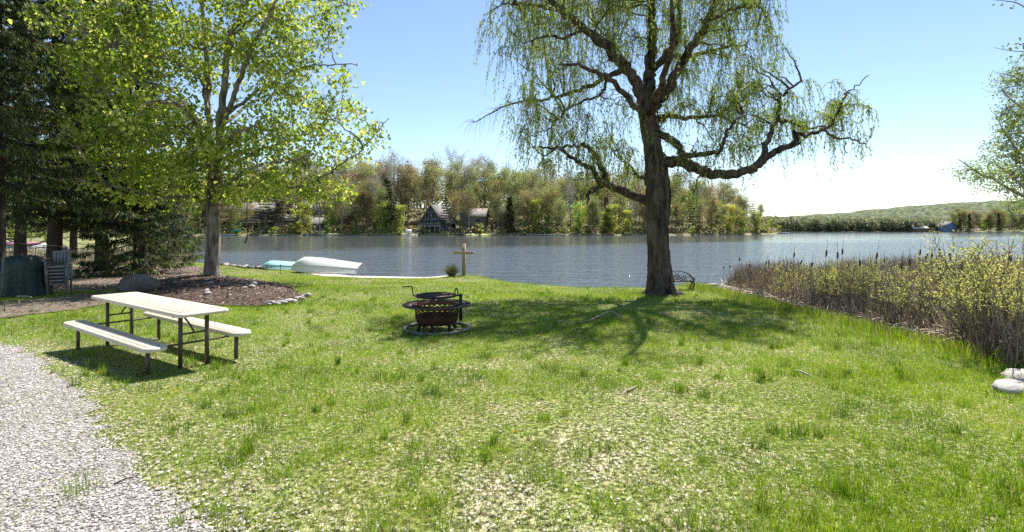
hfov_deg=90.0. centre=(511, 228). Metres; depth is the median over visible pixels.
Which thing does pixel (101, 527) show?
gravel
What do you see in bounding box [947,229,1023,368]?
marsh shrub
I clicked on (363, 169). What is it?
deciduous tree
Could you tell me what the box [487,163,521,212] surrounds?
deciduous tree
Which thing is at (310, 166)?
deciduous tree
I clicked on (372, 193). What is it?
bare tree
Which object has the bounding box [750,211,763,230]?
deciduous tree
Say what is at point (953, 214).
deciduous tree
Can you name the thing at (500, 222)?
house
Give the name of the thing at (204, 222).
fir tree
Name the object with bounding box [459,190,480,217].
deciduous tree
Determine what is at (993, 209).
deciduous tree
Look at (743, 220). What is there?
deciduous tree
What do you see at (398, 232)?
bush
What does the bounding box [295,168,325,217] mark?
deciduous tree
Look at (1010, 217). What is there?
deciduous tree
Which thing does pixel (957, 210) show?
deciduous tree
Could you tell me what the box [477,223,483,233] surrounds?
bush
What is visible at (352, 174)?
deciduous tree
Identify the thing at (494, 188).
deciduous tree
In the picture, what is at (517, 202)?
deciduous tree
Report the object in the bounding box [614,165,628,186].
deciduous tree
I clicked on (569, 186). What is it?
bare tree
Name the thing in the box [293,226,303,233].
bush
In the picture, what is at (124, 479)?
fallen branch
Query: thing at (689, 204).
deciduous tree
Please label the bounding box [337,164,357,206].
deciduous tree
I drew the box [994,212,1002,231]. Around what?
fir tree
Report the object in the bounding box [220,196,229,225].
deciduous tree
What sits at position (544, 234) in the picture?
dock
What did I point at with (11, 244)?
kayak
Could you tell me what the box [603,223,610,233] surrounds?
bush
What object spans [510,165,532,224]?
deciduous tree
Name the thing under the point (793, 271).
cattail
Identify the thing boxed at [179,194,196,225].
deciduous tree
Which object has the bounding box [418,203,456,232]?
house
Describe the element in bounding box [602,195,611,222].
fir tree
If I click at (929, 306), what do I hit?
marsh shrub
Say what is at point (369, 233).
shore lawn
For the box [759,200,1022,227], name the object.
wooded hill
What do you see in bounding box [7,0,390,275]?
maple tree
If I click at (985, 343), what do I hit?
marsh shrub
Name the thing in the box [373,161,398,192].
deciduous tree
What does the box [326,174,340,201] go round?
deciduous tree
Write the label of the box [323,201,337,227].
deciduous tree
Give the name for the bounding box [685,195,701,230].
pine tree
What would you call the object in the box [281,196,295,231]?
pine tree
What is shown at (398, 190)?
pine tree
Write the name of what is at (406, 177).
deciduous tree
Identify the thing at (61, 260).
stacking chair
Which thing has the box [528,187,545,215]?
deciduous tree
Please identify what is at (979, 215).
deciduous tree
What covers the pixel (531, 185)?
deciduous tree
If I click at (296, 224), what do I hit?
bush
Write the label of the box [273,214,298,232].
house
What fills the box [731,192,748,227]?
deciduous tree
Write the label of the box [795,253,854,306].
marsh shrub
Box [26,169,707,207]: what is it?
back woods
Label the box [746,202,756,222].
pine tree
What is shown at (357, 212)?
deciduous tree
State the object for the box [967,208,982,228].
deciduous tree
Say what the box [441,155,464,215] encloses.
deciduous tree
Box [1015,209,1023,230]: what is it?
deciduous tree
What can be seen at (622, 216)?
deciduous tree
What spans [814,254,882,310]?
marsh shrub
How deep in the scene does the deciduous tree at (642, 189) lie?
214.84 m
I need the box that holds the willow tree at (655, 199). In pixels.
[458,0,879,297]
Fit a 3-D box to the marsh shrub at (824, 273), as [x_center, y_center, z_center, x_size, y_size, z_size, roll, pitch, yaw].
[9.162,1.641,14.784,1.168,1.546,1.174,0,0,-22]
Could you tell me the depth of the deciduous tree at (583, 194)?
224.43 m
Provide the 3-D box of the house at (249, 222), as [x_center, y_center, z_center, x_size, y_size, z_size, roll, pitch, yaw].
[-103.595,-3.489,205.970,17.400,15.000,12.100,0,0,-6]
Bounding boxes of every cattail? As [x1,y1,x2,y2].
[793,250,794,295]
[798,257,803,300]
[811,259,812,316]
[825,241,827,305]
[836,241,838,293]
[875,240,879,290]
[900,251,903,323]
[908,247,910,297]
[958,252,968,339]
[1008,240,1013,286]
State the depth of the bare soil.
14.73 m
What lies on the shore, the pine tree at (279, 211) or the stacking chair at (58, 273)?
the pine tree at (279, 211)
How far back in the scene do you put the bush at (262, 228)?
193.31 m
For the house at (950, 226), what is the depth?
428.97 m
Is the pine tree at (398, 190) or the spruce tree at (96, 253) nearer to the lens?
the spruce tree at (96, 253)
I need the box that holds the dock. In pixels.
[526,233,564,235]
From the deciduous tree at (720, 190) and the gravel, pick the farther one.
the deciduous tree at (720, 190)
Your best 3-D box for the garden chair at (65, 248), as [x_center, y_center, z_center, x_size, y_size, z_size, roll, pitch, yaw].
[-15.319,1.157,16.984,0.780,1.136,0.919,0,0,20]
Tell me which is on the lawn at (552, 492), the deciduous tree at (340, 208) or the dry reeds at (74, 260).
the dry reeds at (74, 260)
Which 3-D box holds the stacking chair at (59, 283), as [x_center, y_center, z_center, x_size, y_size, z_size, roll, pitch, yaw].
[-14.059,1.636,15.917,0.624,0.848,0.603,0,0,-28]
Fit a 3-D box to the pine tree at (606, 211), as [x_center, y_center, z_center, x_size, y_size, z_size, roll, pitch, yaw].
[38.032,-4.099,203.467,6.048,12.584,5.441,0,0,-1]
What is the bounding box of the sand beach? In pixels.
[299,272,445,277]
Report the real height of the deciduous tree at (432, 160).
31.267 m
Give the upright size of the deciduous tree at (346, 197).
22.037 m
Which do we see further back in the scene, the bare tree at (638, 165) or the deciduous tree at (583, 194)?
the bare tree at (638, 165)
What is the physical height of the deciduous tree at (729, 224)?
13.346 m
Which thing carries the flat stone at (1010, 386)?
on the lawn at (552, 492)
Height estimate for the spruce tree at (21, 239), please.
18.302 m
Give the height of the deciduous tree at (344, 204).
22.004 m
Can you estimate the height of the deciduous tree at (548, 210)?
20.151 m
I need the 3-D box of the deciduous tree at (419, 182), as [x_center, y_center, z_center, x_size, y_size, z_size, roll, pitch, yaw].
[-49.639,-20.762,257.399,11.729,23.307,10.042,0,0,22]
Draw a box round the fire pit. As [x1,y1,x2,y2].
[402,286,470,335]
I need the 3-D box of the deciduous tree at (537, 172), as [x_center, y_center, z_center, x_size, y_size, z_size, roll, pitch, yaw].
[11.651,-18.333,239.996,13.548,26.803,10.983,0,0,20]
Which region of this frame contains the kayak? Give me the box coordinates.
[6,242,43,245]
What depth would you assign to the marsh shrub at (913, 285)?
11.93 m
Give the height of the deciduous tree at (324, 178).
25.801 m
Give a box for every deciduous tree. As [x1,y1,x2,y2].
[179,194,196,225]
[187,197,203,226]
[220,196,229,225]
[221,188,245,232]
[226,156,244,188]
[233,187,255,232]
[243,174,262,201]
[269,165,290,213]
[284,166,305,208]
[284,177,298,208]
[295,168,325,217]
[296,202,314,230]
[297,159,322,210]
[314,166,330,203]
[315,185,335,231]
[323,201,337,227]
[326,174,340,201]
[327,179,352,230]
[328,154,354,196]
[329,180,353,232]
[332,178,352,208]
[337,160,369,209]
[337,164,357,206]
[345,156,373,217]
[345,178,366,226]
[347,189,366,231]
[350,161,380,219]
[354,174,381,231]
[357,188,376,231]
[368,199,382,228]
[371,155,392,188]
[371,164,397,198]
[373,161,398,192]
[373,183,392,228]
[373,200,390,232]
[390,204,407,230]
[393,160,420,226]
[395,155,426,220]
[404,175,427,226]
[410,170,422,209]
[415,158,447,206]
[417,170,440,198]
[421,151,447,198]
[439,164,464,216]
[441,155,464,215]
[445,189,462,232]
[453,176,477,206]
[457,161,482,207]
[459,183,481,221]
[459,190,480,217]
[463,150,487,207]
[472,162,496,208]
[480,156,501,203]
[486,173,506,211]
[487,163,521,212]
[488,191,505,232]
[501,175,526,228]
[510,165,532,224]
[511,194,527,232]
[517,188,536,228]
[519,190,537,212]
[522,173,542,226]
[525,198,543,230]
[527,166,548,191]
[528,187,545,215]
[529,175,550,223]
[531,182,549,221]
[537,185,559,228]
[539,160,563,183]
[543,179,562,232]
[547,185,566,231]
[552,198,567,229]
[553,176,575,225]
[569,180,589,222]
[569,200,585,231]
[573,205,587,230]
[581,200,596,228]
[586,193,601,231]
[589,180,611,212]
[601,211,611,232]
[603,174,623,219]
[604,203,620,232]
[607,193,625,222]
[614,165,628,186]
[614,194,631,223]
[620,209,634,232]
[623,164,643,191]
[627,175,643,217]
[627,186,646,228]
[637,190,645,232]
[668,168,689,197]
[670,174,684,219]
[670,196,677,231]
[670,201,685,232]
[674,185,695,227]
[676,202,687,220]
[684,188,696,223]
[688,175,708,220]
[692,199,707,230]
[702,179,719,216]
[702,194,721,227]
[704,182,719,204]
[713,200,724,227]
[714,183,732,204]
[715,179,734,208]
[717,203,731,226]
[723,204,739,231]
[724,184,742,223]
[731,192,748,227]
[732,206,741,232]
[736,207,746,230]
[741,196,752,228]
[748,210,758,228]
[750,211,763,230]
[755,202,765,221]
[768,218,773,227]
[948,210,957,224]
[952,208,967,230]
[958,208,970,230]
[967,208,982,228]
[972,211,983,230]
[973,212,983,227]
[981,218,987,229]
[982,211,994,230]
[985,213,995,228]
[987,206,1001,230]
[994,209,1009,229]
[1005,211,1016,224]
[1006,211,1019,230]
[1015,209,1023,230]
[1018,212,1023,226]
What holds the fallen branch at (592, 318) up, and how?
on the lawn at (552, 492)
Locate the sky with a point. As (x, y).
(927, 63)
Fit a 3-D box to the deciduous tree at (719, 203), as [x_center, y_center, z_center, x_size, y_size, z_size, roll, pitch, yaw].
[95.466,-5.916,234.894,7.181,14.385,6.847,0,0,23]
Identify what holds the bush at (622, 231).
on the shore
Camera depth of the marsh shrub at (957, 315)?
8.44 m
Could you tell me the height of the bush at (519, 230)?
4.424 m
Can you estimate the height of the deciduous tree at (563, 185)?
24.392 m
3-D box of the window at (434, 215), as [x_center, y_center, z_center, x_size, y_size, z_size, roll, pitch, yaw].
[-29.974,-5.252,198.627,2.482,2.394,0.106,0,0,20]
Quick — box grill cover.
[0,255,52,296]
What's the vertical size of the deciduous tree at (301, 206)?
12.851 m
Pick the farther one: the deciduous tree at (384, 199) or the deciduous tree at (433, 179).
the deciduous tree at (433, 179)
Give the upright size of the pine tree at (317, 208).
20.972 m
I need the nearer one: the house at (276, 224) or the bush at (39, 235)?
the bush at (39, 235)
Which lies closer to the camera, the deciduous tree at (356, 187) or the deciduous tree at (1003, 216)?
the deciduous tree at (356, 187)
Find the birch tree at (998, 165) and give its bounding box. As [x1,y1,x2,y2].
[943,52,1023,217]
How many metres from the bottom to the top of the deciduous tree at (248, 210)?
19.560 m
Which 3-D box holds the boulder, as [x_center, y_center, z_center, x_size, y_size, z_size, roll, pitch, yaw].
[-12.128,1.903,16.610,1.202,0.880,0.811,0,0,0]
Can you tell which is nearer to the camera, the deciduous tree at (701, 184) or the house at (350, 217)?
the house at (350, 217)
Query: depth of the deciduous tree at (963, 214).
434.12 m
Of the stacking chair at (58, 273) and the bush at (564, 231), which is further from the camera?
the bush at (564, 231)
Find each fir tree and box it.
[199,210,205,233]
[382,177,394,228]
[503,195,518,232]
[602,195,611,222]
[713,208,721,230]
[957,216,963,230]
[965,213,974,231]
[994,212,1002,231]
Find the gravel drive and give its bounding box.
[0,343,208,531]
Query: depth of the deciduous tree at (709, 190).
241.96 m
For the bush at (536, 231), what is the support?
on the shore
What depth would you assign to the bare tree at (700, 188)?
217.79 m
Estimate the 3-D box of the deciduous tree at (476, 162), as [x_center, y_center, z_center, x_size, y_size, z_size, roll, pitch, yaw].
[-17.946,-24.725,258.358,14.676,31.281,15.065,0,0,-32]
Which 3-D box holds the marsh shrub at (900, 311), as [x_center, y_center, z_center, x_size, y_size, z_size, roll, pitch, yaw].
[7.415,1.378,9.960,1.153,1.391,0.981,0,0,-44]
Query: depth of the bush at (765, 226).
237.17 m
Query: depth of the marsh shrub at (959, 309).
7.97 m
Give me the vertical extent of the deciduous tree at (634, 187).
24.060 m
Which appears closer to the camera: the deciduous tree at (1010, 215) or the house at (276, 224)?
the house at (276, 224)
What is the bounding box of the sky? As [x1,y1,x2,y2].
[2,0,1023,216]
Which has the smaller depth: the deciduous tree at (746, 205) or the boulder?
the boulder
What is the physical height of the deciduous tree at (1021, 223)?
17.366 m
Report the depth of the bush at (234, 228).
192.94 m
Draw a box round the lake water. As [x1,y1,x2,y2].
[170,232,1023,287]
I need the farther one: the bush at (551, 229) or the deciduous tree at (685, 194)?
the deciduous tree at (685, 194)
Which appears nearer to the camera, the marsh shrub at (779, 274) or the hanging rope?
the marsh shrub at (779, 274)
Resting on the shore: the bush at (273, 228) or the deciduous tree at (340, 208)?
the deciduous tree at (340, 208)
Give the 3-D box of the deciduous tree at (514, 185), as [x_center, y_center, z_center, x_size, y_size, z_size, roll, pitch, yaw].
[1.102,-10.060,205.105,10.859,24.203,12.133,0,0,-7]
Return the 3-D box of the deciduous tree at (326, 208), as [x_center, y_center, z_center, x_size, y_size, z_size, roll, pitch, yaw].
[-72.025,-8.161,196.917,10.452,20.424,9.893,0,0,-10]
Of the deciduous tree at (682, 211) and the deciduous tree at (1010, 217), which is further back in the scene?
the deciduous tree at (1010, 217)
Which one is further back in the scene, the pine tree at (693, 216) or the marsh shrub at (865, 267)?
the pine tree at (693, 216)
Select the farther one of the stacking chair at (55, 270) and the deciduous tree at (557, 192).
the deciduous tree at (557, 192)
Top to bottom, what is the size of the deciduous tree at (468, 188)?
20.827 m
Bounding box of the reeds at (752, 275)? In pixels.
[720,253,1023,357]
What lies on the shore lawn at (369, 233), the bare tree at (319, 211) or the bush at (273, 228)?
the bush at (273, 228)
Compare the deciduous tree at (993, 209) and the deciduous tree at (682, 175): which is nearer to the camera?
the deciduous tree at (682, 175)
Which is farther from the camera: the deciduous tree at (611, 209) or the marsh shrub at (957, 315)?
the deciduous tree at (611, 209)
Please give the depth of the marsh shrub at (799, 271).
17.09 m
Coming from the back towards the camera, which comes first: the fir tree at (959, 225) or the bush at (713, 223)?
the fir tree at (959, 225)
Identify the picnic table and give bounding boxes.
[63,292,250,374]
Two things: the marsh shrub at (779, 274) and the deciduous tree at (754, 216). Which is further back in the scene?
the deciduous tree at (754, 216)
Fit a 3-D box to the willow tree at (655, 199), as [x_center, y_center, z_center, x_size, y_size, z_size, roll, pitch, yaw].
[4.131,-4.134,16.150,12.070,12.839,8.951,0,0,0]
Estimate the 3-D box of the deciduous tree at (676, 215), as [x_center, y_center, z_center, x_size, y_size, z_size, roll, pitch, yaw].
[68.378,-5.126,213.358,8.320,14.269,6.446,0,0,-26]
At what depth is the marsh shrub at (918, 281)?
12.21 m
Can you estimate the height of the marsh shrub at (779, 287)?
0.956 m
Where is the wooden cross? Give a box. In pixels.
[453,244,473,275]
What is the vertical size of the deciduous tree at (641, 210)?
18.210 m
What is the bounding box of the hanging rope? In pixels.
[244,204,247,243]
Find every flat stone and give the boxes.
[991,378,1023,395]
[1000,368,1023,381]
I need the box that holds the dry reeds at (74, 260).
[6,243,198,264]
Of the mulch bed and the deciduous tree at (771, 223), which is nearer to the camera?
the mulch bed
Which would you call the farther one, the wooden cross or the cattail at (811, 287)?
the wooden cross
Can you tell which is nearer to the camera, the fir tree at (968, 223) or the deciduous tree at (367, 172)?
the deciduous tree at (367, 172)
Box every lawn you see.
[0,226,1023,531]
[237,233,490,234]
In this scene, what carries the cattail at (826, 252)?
on the marsh mud
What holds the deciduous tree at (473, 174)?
on the shore
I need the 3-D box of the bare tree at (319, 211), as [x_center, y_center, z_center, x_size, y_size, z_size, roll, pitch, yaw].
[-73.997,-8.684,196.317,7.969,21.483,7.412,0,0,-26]
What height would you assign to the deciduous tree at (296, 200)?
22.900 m
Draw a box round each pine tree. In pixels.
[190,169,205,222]
[254,189,277,233]
[266,188,288,232]
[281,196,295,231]
[312,179,327,217]
[383,184,399,230]
[387,195,404,231]
[394,164,412,211]
[438,196,454,230]
[601,203,613,225]
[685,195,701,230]
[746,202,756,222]
[1009,215,1019,230]
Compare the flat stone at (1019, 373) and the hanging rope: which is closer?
the flat stone at (1019, 373)
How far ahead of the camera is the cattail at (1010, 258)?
9.55 m
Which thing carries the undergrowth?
on the shore
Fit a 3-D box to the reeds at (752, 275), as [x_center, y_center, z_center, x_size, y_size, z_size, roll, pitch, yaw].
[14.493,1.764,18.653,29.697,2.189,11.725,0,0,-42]
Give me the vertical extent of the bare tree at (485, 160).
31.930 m
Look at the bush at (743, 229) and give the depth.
222.70 m
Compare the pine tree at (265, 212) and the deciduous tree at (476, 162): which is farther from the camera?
the deciduous tree at (476, 162)
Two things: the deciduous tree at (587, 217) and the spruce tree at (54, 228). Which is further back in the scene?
the deciduous tree at (587, 217)
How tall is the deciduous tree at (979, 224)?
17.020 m
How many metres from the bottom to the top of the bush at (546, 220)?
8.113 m
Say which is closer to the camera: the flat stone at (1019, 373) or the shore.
the flat stone at (1019, 373)
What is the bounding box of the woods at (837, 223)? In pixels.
[746,214,1023,230]
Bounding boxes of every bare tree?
[311,187,323,232]
[314,165,328,204]
[364,176,382,232]
[376,151,397,221]
[382,154,409,223]
[389,147,401,201]
[416,157,438,209]
[443,144,455,209]
[452,162,473,204]
[454,149,472,207]
[476,153,492,191]
[560,165,578,215]
[560,166,578,210]
[564,180,577,231]
[628,200,640,230]
[630,181,641,231]
[632,155,644,182]
[691,182,709,223]
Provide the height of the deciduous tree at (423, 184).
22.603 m
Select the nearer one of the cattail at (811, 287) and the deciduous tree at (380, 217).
the cattail at (811, 287)
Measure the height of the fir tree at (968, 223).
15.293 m
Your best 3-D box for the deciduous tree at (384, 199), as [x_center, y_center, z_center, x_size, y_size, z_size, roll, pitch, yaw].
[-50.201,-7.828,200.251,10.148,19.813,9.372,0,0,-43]
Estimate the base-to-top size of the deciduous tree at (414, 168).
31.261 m
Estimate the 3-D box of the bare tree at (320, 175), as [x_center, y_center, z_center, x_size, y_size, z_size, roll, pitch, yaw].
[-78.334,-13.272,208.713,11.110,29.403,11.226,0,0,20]
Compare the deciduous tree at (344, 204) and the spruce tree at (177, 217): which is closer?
the spruce tree at (177, 217)
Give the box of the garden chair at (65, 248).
[47,246,68,264]
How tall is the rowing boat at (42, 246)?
1.073 m
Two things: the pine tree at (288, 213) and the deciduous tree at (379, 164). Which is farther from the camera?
the deciduous tree at (379, 164)
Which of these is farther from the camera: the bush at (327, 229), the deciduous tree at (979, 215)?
the deciduous tree at (979, 215)
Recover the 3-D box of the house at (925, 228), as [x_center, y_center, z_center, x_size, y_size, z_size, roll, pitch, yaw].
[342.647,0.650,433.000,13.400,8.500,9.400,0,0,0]
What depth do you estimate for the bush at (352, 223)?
193.87 m
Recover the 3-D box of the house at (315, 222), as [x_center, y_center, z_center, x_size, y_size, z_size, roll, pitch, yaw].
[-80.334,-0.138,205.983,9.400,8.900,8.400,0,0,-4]
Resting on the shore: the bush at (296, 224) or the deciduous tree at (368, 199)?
the deciduous tree at (368, 199)
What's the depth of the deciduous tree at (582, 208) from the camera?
210.68 m
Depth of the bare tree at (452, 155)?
254.73 m
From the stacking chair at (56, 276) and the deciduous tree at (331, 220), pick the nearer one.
the stacking chair at (56, 276)
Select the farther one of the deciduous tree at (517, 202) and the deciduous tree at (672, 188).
the deciduous tree at (672, 188)
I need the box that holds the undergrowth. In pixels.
[9,180,776,233]
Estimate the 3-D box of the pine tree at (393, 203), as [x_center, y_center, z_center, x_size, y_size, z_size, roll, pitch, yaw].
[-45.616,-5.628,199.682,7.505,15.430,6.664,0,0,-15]
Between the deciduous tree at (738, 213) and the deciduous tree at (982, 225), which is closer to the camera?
the deciduous tree at (738, 213)
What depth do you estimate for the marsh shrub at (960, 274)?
8.88 m
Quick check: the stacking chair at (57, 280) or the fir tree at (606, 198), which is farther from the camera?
the fir tree at (606, 198)
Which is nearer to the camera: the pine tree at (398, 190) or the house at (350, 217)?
the house at (350, 217)
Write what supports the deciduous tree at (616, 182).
on the shore
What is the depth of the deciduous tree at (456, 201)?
200.01 m
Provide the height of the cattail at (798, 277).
1.576 m
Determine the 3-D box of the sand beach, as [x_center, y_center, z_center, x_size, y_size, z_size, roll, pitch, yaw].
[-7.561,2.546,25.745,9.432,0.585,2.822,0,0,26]
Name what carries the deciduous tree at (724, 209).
on the shore
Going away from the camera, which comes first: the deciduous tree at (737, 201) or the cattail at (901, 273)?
the cattail at (901, 273)
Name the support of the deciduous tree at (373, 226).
on the shore
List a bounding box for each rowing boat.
[28,243,65,251]
[262,260,294,269]
[291,257,367,273]
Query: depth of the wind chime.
16.00 m
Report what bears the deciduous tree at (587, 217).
on the shore
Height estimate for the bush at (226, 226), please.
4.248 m
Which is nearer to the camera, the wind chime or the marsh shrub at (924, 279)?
the marsh shrub at (924, 279)
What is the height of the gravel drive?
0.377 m
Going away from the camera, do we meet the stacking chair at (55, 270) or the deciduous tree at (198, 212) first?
the stacking chair at (55, 270)
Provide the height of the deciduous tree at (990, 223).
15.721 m
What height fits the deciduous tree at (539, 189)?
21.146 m
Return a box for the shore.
[6,208,1023,235]
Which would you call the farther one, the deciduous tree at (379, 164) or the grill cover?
the deciduous tree at (379, 164)
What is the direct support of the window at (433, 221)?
in the house at (432, 213)
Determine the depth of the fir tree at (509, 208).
197.31 m
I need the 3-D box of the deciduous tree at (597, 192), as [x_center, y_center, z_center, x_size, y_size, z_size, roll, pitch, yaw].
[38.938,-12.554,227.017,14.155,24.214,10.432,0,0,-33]
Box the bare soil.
[0,266,203,317]
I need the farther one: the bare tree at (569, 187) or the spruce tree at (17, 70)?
the bare tree at (569, 187)
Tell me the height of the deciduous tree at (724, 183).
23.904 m
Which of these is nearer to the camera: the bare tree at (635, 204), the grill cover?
the grill cover
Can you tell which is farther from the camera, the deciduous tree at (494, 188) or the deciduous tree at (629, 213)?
the deciduous tree at (494, 188)
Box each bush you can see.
[6,222,13,238]
[27,226,46,241]
[223,224,231,233]
[231,220,240,233]
[258,226,267,233]
[268,226,277,233]
[289,206,308,233]
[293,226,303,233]
[305,223,311,233]
[322,219,331,233]
[349,221,358,233]
[396,227,404,233]
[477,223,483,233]
[515,223,523,233]
[523,221,530,233]
[532,225,540,233]
[541,215,552,233]
[548,219,555,233]
[560,225,568,233]
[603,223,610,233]
[621,224,628,233]
[707,222,718,232]
[740,221,748,232]
[761,222,770,232]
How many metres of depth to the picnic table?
7.06 m
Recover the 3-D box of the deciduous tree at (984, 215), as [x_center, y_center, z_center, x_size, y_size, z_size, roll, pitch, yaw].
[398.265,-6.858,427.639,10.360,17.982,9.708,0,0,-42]
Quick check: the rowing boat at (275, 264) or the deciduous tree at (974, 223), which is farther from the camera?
the deciduous tree at (974, 223)
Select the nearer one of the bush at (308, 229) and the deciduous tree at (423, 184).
the bush at (308, 229)
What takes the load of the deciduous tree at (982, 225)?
on the shore
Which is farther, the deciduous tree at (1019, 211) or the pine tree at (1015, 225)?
the deciduous tree at (1019, 211)
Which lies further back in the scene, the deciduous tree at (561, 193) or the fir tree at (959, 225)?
the fir tree at (959, 225)
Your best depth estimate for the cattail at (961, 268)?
8.01 m
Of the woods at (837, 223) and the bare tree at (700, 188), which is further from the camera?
the woods at (837, 223)
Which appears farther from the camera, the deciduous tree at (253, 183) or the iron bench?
the deciduous tree at (253, 183)
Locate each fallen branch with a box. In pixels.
[114,476,139,484]
[549,311,619,322]
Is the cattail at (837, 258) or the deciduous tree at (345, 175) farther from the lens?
the deciduous tree at (345, 175)
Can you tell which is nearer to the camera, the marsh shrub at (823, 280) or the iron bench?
the marsh shrub at (823, 280)
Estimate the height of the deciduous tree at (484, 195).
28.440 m
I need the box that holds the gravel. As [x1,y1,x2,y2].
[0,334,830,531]
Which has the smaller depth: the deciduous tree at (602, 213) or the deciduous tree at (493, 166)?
the deciduous tree at (602, 213)
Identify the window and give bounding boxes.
[425,212,430,218]
[432,212,437,217]
[432,220,438,225]
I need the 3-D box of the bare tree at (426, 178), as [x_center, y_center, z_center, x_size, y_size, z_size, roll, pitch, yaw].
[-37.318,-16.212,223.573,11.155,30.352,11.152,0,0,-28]
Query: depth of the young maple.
9.04 m
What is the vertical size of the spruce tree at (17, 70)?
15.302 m
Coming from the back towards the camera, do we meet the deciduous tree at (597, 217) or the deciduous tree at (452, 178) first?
the deciduous tree at (452, 178)
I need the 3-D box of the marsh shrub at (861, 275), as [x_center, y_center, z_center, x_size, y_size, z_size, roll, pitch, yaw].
[8.943,1.560,12.717,1.275,1.688,1.281,0,0,17]
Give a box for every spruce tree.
[0,0,124,261]
[2,0,82,255]
[3,0,149,262]
[5,94,108,260]
[6,0,171,270]
[44,0,205,278]
[122,166,205,257]
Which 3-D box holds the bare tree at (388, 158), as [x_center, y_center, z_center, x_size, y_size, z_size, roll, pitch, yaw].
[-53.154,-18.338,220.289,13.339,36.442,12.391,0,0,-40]
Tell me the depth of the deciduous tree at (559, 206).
199.19 m
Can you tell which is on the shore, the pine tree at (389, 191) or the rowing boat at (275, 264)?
the pine tree at (389, 191)
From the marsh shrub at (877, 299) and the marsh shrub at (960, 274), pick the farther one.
the marsh shrub at (877, 299)
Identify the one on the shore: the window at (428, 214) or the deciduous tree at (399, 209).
the deciduous tree at (399, 209)
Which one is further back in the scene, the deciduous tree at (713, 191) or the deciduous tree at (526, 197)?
the deciduous tree at (713, 191)
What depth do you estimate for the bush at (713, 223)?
210.94 m
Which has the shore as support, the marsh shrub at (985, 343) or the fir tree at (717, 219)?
the fir tree at (717, 219)
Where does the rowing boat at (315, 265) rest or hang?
on the sand beach
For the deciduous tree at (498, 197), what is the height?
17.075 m
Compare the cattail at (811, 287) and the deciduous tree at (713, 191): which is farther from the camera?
the deciduous tree at (713, 191)
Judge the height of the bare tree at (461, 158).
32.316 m
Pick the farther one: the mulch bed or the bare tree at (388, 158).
the bare tree at (388, 158)
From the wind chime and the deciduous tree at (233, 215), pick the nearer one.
the wind chime
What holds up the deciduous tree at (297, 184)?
on the shore
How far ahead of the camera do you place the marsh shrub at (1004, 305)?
7.51 m
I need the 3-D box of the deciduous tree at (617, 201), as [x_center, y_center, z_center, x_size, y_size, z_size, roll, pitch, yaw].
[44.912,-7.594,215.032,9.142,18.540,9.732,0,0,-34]
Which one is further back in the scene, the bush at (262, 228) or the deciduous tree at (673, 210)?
the deciduous tree at (673, 210)
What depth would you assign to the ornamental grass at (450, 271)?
24.17 m
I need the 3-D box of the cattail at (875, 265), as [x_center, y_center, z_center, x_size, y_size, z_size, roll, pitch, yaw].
[8.569,1.347,12.011,0.173,2.152,0.044,0,0,-34]
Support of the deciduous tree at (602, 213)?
on the shore
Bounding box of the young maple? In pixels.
[992,0,1023,183]
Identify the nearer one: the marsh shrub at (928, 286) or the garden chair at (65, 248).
the marsh shrub at (928, 286)
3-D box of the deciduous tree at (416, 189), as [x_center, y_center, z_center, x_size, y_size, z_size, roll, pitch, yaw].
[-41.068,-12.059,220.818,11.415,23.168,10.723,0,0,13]
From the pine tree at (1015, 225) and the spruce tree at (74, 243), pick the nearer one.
the spruce tree at (74, 243)
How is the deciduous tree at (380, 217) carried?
on the shore
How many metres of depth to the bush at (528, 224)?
197.49 m
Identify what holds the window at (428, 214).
in the house at (432, 213)
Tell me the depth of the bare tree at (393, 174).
216.31 m
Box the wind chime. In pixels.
[172,173,176,246]
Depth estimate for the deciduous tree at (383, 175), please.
218.18 m
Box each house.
[228,202,281,232]
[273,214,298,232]
[299,218,326,230]
[329,209,355,229]
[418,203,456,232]
[460,208,489,232]
[494,206,513,228]
[906,225,929,231]
[934,221,958,231]
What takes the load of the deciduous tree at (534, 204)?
on the shore
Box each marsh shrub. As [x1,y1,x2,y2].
[760,263,802,296]
[768,279,792,295]
[784,260,818,275]
[787,264,815,285]
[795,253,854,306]
[795,270,826,302]
[810,265,852,287]
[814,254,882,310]
[842,248,895,290]
[844,258,905,304]
[857,286,906,314]
[864,264,924,329]
[884,273,932,305]
[895,280,946,332]
[896,267,955,296]
[909,232,1014,324]
[915,273,955,315]
[920,220,1023,359]
[925,263,1021,347]
[936,288,990,340]
[941,241,1023,321]
[941,242,1023,347]
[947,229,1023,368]
[964,258,1023,345]
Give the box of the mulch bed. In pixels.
[138,274,302,305]
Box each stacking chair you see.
[44,251,71,279]
[44,254,72,282]
[44,257,72,285]
[44,262,72,289]
[44,264,72,292]
[44,271,72,294]
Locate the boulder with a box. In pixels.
[115,274,159,291]
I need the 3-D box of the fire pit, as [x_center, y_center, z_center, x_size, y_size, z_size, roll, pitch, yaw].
[-1.413,1.479,9.600,1.295,0.828,1.288,0,0,0]
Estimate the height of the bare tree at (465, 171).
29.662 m
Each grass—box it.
[441,263,460,276]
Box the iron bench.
[672,270,694,289]
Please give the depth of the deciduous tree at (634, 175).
247.15 m
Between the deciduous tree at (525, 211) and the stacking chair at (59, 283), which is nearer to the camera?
the stacking chair at (59, 283)
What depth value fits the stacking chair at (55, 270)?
15.76 m
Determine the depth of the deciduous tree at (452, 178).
218.96 m

